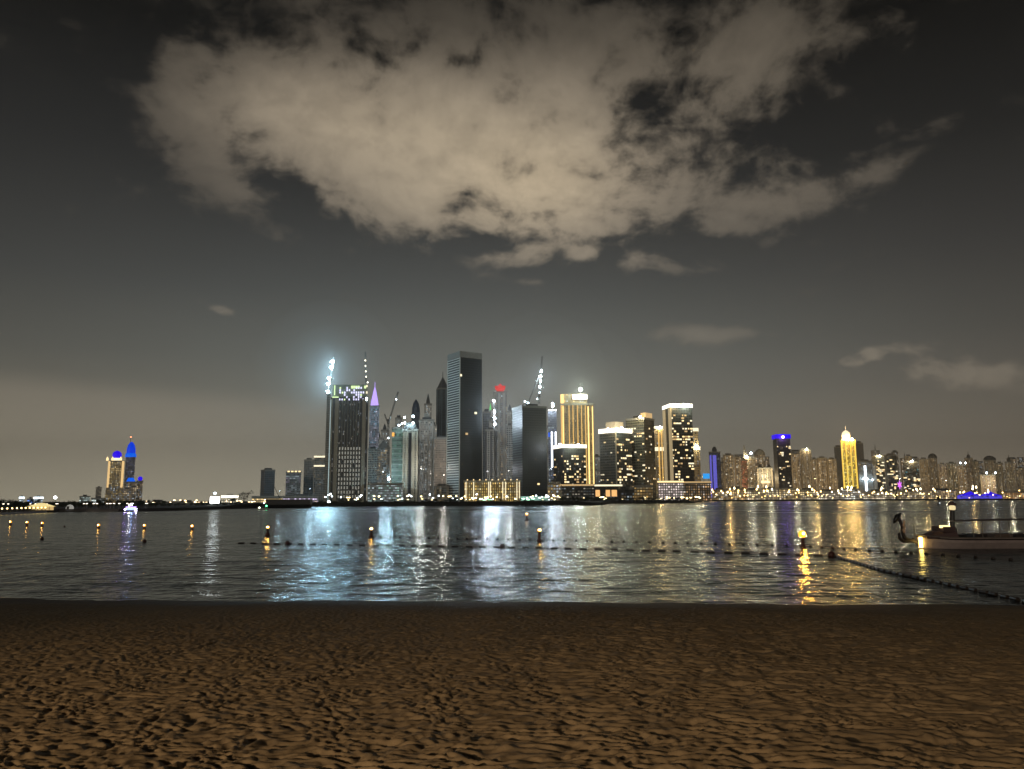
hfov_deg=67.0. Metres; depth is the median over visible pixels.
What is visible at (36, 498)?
office building
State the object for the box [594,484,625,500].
promenade building
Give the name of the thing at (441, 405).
office tower
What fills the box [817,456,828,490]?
residential tower
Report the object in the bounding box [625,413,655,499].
apartment tower
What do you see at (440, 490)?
office building
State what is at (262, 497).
warehouse
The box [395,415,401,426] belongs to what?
residential tower
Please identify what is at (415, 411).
office tower
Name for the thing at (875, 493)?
promenade building
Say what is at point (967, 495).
event tent
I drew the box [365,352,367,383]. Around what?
tower crane
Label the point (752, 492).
promenade building
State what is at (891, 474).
residential tower
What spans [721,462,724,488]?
residential tower
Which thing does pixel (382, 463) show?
apartment tower
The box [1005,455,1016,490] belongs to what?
residential tower
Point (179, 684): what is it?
beach sand
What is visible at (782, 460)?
residential tower
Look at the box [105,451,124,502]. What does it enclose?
hotel tower
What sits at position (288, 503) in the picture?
work barge
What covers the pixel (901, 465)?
residential tower
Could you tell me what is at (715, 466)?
residential tower
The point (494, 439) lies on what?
tower crane
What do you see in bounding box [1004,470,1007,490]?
residential tower
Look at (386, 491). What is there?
podium building
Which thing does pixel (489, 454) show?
residential tower
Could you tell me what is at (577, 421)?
hotel tower
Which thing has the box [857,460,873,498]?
residential tower
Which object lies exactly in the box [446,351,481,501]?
skyscraper
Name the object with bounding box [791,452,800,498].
residential tower
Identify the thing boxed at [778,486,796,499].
promenade building
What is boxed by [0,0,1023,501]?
sky
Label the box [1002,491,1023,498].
promenade building
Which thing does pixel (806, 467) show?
residential tower
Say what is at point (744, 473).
residential tower
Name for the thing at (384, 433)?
residential tower
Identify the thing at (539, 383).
tower crane
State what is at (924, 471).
residential tower
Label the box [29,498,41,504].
shore tree
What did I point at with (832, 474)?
residential tower
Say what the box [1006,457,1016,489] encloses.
residential tower
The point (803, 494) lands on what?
promenade building
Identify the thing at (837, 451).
office tower
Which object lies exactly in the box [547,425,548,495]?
residential tower
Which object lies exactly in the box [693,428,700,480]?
hotel tower
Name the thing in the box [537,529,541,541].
marker buoy
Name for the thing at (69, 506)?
dome tent
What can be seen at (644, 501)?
breakwater
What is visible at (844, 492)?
promenade building
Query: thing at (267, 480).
office tower
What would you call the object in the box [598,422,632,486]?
apartment tower
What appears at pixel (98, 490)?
office building
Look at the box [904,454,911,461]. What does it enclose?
residential tower
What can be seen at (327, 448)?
hoist tower
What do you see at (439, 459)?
residential tower
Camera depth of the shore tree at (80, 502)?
355.09 m
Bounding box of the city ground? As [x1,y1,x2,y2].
[252,498,1002,504]
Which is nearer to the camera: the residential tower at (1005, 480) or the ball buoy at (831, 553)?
the ball buoy at (831, 553)
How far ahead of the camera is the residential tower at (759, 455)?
2441.29 m
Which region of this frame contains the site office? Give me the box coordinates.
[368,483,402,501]
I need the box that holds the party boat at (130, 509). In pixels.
[124,504,136,511]
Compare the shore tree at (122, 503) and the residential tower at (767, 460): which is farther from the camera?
the residential tower at (767, 460)
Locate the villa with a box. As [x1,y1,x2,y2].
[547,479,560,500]
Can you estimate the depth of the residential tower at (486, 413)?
1604.12 m
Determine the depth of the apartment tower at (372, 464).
1224.60 m
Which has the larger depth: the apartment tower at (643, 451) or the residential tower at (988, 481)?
the residential tower at (988, 481)
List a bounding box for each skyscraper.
[123,440,135,499]
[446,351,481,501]
[512,401,547,500]
[548,403,556,481]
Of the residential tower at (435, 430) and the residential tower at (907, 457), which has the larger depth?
the residential tower at (907, 457)
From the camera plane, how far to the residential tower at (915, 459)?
3044.18 m
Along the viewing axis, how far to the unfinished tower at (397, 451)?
1197.21 m
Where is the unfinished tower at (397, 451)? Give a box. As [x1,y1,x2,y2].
[391,423,402,482]
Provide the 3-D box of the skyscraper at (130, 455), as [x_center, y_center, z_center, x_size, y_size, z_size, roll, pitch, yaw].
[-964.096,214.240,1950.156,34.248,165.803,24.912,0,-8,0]
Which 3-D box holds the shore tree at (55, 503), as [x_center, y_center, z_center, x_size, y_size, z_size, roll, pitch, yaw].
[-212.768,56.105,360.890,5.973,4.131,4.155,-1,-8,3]
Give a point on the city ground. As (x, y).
(601, 503)
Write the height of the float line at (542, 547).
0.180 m
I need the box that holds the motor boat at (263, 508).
[257,502,268,509]
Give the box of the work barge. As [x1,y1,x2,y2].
[264,484,312,507]
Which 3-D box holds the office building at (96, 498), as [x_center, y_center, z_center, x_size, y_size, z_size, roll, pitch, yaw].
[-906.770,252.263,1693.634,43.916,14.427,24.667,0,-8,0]
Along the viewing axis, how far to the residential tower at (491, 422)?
1555.77 m
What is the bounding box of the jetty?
[0,511,46,514]
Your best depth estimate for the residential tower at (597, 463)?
1691.60 m
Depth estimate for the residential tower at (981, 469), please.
3084.55 m
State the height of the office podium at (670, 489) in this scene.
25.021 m
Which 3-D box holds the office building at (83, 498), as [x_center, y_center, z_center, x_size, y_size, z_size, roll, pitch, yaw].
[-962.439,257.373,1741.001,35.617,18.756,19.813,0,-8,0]
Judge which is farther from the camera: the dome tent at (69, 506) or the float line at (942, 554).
the dome tent at (69, 506)
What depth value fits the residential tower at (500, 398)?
1425.00 m
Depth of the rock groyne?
463.61 m
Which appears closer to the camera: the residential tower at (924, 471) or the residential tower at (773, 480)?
the residential tower at (924, 471)
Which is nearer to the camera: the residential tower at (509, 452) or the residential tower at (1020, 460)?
the residential tower at (509, 452)
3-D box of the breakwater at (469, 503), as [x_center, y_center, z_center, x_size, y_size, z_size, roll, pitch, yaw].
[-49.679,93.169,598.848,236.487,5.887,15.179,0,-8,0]
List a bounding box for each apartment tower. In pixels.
[285,471,301,495]
[303,458,313,495]
[313,455,324,501]
[367,446,377,500]
[377,440,388,482]
[402,415,418,501]
[552,444,586,495]
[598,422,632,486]
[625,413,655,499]
[662,403,694,496]
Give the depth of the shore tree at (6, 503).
355.13 m
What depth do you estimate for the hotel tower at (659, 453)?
1246.37 m
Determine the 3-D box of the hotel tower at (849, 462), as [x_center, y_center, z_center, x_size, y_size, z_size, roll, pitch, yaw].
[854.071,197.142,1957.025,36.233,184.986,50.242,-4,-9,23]
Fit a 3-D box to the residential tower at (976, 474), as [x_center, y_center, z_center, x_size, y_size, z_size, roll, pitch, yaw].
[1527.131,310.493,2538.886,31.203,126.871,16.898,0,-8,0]
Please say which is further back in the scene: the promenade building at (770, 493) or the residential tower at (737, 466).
the residential tower at (737, 466)
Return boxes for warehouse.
[171,500,195,503]
[221,494,238,502]
[252,494,281,501]
[283,494,317,501]
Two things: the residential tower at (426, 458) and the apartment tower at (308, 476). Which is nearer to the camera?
the residential tower at (426, 458)
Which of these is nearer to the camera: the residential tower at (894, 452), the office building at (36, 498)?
the office building at (36, 498)
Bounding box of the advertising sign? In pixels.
[703,474,709,478]
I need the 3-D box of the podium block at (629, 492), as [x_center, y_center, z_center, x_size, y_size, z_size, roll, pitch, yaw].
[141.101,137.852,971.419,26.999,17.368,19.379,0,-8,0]
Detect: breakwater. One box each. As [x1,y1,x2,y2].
[312,501,600,506]
[599,500,694,503]
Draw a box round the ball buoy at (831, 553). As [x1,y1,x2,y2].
[827,550,834,556]
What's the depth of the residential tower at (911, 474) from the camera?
2036.27 m
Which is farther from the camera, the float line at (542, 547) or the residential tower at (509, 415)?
the residential tower at (509, 415)
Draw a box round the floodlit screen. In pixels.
[210,492,218,504]
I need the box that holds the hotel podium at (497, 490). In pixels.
[464,479,520,501]
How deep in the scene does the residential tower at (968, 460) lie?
2583.44 m
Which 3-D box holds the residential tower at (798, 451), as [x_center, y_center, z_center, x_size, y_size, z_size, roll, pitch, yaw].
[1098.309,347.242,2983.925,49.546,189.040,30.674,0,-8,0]
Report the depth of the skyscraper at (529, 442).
1096.42 m
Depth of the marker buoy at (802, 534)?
72.57 m
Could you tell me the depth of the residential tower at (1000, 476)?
2432.26 m
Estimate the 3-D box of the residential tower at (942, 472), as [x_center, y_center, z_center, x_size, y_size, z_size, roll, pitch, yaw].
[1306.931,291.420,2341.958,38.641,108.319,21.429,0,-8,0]
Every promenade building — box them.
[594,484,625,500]
[711,488,726,499]
[727,486,743,499]
[745,488,759,499]
[760,487,777,499]
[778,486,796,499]
[798,488,814,499]
[815,489,838,499]
[839,487,861,498]
[862,489,894,498]
[896,489,925,498]
[927,488,955,498]
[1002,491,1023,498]
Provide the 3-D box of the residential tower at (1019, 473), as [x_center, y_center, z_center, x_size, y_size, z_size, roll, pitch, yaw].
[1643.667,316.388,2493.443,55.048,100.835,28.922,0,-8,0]
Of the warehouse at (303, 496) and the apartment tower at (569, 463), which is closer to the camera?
the apartment tower at (569, 463)
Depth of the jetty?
298.60 m
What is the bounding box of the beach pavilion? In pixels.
[27,503,53,509]
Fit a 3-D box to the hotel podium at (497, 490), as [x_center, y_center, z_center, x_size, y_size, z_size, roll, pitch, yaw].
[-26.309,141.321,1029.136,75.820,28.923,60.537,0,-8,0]
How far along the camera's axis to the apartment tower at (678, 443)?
1043.21 m
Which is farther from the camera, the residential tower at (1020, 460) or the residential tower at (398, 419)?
the residential tower at (1020, 460)
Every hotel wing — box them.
[124,478,136,501]
[136,476,143,502]
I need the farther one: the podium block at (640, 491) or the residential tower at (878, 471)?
the residential tower at (878, 471)
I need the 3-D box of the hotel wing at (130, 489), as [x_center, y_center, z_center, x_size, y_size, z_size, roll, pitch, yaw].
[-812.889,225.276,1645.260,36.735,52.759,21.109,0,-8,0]
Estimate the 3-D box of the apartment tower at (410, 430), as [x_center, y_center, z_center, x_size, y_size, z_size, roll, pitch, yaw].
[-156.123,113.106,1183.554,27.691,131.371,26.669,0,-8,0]
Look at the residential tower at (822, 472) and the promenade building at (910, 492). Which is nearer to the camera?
the promenade building at (910, 492)
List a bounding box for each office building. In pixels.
[33,496,43,502]
[79,495,89,502]
[91,496,104,502]
[95,486,101,497]
[434,484,448,501]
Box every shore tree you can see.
[1,500,12,506]
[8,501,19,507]
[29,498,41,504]
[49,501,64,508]
[75,501,86,507]
[95,498,106,508]
[118,500,129,507]
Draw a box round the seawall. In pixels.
[703,498,1023,501]
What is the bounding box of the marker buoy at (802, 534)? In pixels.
[798,531,805,546]
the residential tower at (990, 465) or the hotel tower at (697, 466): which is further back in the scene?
the residential tower at (990, 465)
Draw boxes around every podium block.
[625,487,633,499]
[633,485,652,499]
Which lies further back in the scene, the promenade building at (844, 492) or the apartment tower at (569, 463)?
the promenade building at (844, 492)
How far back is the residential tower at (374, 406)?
1355.15 m
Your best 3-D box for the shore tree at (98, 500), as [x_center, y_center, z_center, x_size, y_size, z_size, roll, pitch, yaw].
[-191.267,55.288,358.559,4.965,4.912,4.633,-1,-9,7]
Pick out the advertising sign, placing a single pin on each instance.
(706, 476)
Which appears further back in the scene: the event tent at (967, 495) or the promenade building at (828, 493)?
the promenade building at (828, 493)
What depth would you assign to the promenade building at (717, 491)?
1504.63 m
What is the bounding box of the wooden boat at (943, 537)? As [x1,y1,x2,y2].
[893,502,1023,548]
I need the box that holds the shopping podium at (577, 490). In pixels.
[560,484,594,500]
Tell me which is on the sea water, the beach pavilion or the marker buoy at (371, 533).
the marker buoy at (371, 533)
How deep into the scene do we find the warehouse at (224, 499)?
1286.01 m
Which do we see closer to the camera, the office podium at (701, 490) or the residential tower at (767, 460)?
the office podium at (701, 490)
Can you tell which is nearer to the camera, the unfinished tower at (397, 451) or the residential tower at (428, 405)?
the unfinished tower at (397, 451)
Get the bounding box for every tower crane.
[326,356,334,393]
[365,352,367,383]
[384,391,398,482]
[493,399,495,479]
[528,356,542,402]
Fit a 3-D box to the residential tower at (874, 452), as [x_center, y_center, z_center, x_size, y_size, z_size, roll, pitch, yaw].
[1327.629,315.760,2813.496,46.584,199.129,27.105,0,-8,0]
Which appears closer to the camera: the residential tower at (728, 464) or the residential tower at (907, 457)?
the residential tower at (728, 464)
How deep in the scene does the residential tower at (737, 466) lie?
2237.14 m
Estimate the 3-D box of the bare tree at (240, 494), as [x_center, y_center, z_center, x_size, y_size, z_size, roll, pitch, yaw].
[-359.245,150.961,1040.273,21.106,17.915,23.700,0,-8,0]
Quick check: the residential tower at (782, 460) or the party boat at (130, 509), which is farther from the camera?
the residential tower at (782, 460)
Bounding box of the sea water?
[0,500,1023,605]
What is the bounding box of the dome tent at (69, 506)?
[66,505,73,508]
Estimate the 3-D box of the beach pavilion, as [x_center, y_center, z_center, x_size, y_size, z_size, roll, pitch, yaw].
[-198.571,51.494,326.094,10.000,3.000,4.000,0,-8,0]
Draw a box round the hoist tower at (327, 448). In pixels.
[324,394,330,501]
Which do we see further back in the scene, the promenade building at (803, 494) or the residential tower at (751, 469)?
the residential tower at (751, 469)
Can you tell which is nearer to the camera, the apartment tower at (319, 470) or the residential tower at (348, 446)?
the residential tower at (348, 446)
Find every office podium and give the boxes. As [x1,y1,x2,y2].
[657,481,683,499]
[683,481,710,500]
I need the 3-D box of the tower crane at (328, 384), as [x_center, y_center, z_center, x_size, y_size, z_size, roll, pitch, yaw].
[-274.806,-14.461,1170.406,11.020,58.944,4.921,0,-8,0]
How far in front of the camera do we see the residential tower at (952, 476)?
2363.09 m
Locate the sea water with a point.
(81, 556)
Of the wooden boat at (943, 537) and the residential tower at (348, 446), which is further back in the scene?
the residential tower at (348, 446)
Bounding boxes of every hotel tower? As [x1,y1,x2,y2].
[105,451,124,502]
[560,388,594,483]
[654,426,664,499]
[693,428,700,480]
[757,464,772,498]
[840,426,858,487]
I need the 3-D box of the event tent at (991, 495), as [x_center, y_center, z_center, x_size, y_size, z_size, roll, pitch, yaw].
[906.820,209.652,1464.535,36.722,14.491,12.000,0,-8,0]
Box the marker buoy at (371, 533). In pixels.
[369,527,373,537]
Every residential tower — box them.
[327,385,368,501]
[369,387,379,458]
[381,424,387,443]
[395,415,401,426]
[418,408,434,501]
[424,394,431,418]
[433,422,436,500]
[434,436,446,485]
[482,409,490,479]
[485,427,498,479]
[489,384,506,479]
[489,417,492,426]
[506,423,512,479]
[507,404,512,438]
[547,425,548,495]
[594,454,599,483]
[709,447,721,499]
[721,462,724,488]
[723,453,734,499]
[734,455,741,487]
[741,458,747,499]
[743,445,756,487]
[754,449,765,488]
[765,457,769,466]
[772,434,792,498]
[773,471,774,487]
[791,450,801,488]
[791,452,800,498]
[799,448,812,488]
[811,457,818,498]
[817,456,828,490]
[827,457,837,490]
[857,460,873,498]
[871,448,879,485]
[872,454,885,488]
[884,453,901,498]
[891,450,900,489]
[900,454,904,489]
[902,461,919,489]
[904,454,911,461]
[912,457,920,487]
[919,458,930,498]
[928,453,938,489]
[938,463,947,487]
[946,462,958,498]
[956,462,967,494]
[964,455,974,492]
[972,460,980,494]
[978,461,983,494]
[980,472,996,493]
[983,456,998,494]
[996,462,1004,497]
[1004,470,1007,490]
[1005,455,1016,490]
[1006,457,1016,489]
[1015,467,1023,490]
[1017,457,1023,467]
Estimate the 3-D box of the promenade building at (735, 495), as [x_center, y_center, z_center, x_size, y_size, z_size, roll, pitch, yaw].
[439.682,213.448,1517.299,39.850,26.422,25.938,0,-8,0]
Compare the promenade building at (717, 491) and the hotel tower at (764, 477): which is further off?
the hotel tower at (764, 477)
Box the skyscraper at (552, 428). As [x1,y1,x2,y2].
[548,403,556,481]
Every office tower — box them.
[260,468,275,495]
[412,400,419,500]
[436,375,446,436]
[834,445,842,498]
[856,441,863,487]
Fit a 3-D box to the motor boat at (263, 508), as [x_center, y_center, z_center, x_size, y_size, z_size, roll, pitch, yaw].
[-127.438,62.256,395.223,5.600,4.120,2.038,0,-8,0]
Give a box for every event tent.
[957,491,981,498]
[981,491,1001,498]
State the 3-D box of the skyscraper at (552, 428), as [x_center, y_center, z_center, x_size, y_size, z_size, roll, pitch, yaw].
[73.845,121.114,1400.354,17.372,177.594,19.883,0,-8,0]
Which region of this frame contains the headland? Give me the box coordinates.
[0,501,247,512]
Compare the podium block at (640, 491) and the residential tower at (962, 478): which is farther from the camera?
the residential tower at (962, 478)
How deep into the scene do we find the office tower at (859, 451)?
2643.88 m
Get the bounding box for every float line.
[238,542,827,555]
[380,536,1019,560]
[834,555,1023,601]
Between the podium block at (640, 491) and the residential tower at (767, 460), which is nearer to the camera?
the podium block at (640, 491)
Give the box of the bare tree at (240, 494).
[238,490,252,502]
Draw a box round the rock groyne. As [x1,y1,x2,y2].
[221,504,264,508]
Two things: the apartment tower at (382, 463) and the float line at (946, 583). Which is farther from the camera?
the apartment tower at (382, 463)
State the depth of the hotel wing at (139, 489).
1645.68 m
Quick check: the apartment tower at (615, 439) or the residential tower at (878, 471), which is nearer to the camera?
the apartment tower at (615, 439)
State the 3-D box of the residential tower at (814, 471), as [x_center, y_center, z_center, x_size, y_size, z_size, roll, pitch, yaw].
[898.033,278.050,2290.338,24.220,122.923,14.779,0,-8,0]
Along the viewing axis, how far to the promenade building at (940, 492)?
1504.64 m
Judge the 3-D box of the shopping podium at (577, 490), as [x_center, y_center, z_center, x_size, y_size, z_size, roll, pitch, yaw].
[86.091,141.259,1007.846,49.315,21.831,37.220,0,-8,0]
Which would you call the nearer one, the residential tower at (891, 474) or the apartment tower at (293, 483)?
the apartment tower at (293, 483)
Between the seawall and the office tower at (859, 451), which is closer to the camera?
the seawall
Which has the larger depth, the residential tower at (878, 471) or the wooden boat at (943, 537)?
the residential tower at (878, 471)
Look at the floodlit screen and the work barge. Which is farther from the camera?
the floodlit screen
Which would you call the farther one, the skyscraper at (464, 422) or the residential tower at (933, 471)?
the residential tower at (933, 471)
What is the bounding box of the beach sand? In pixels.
[0,598,1023,768]
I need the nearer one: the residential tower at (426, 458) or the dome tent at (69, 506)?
the dome tent at (69, 506)

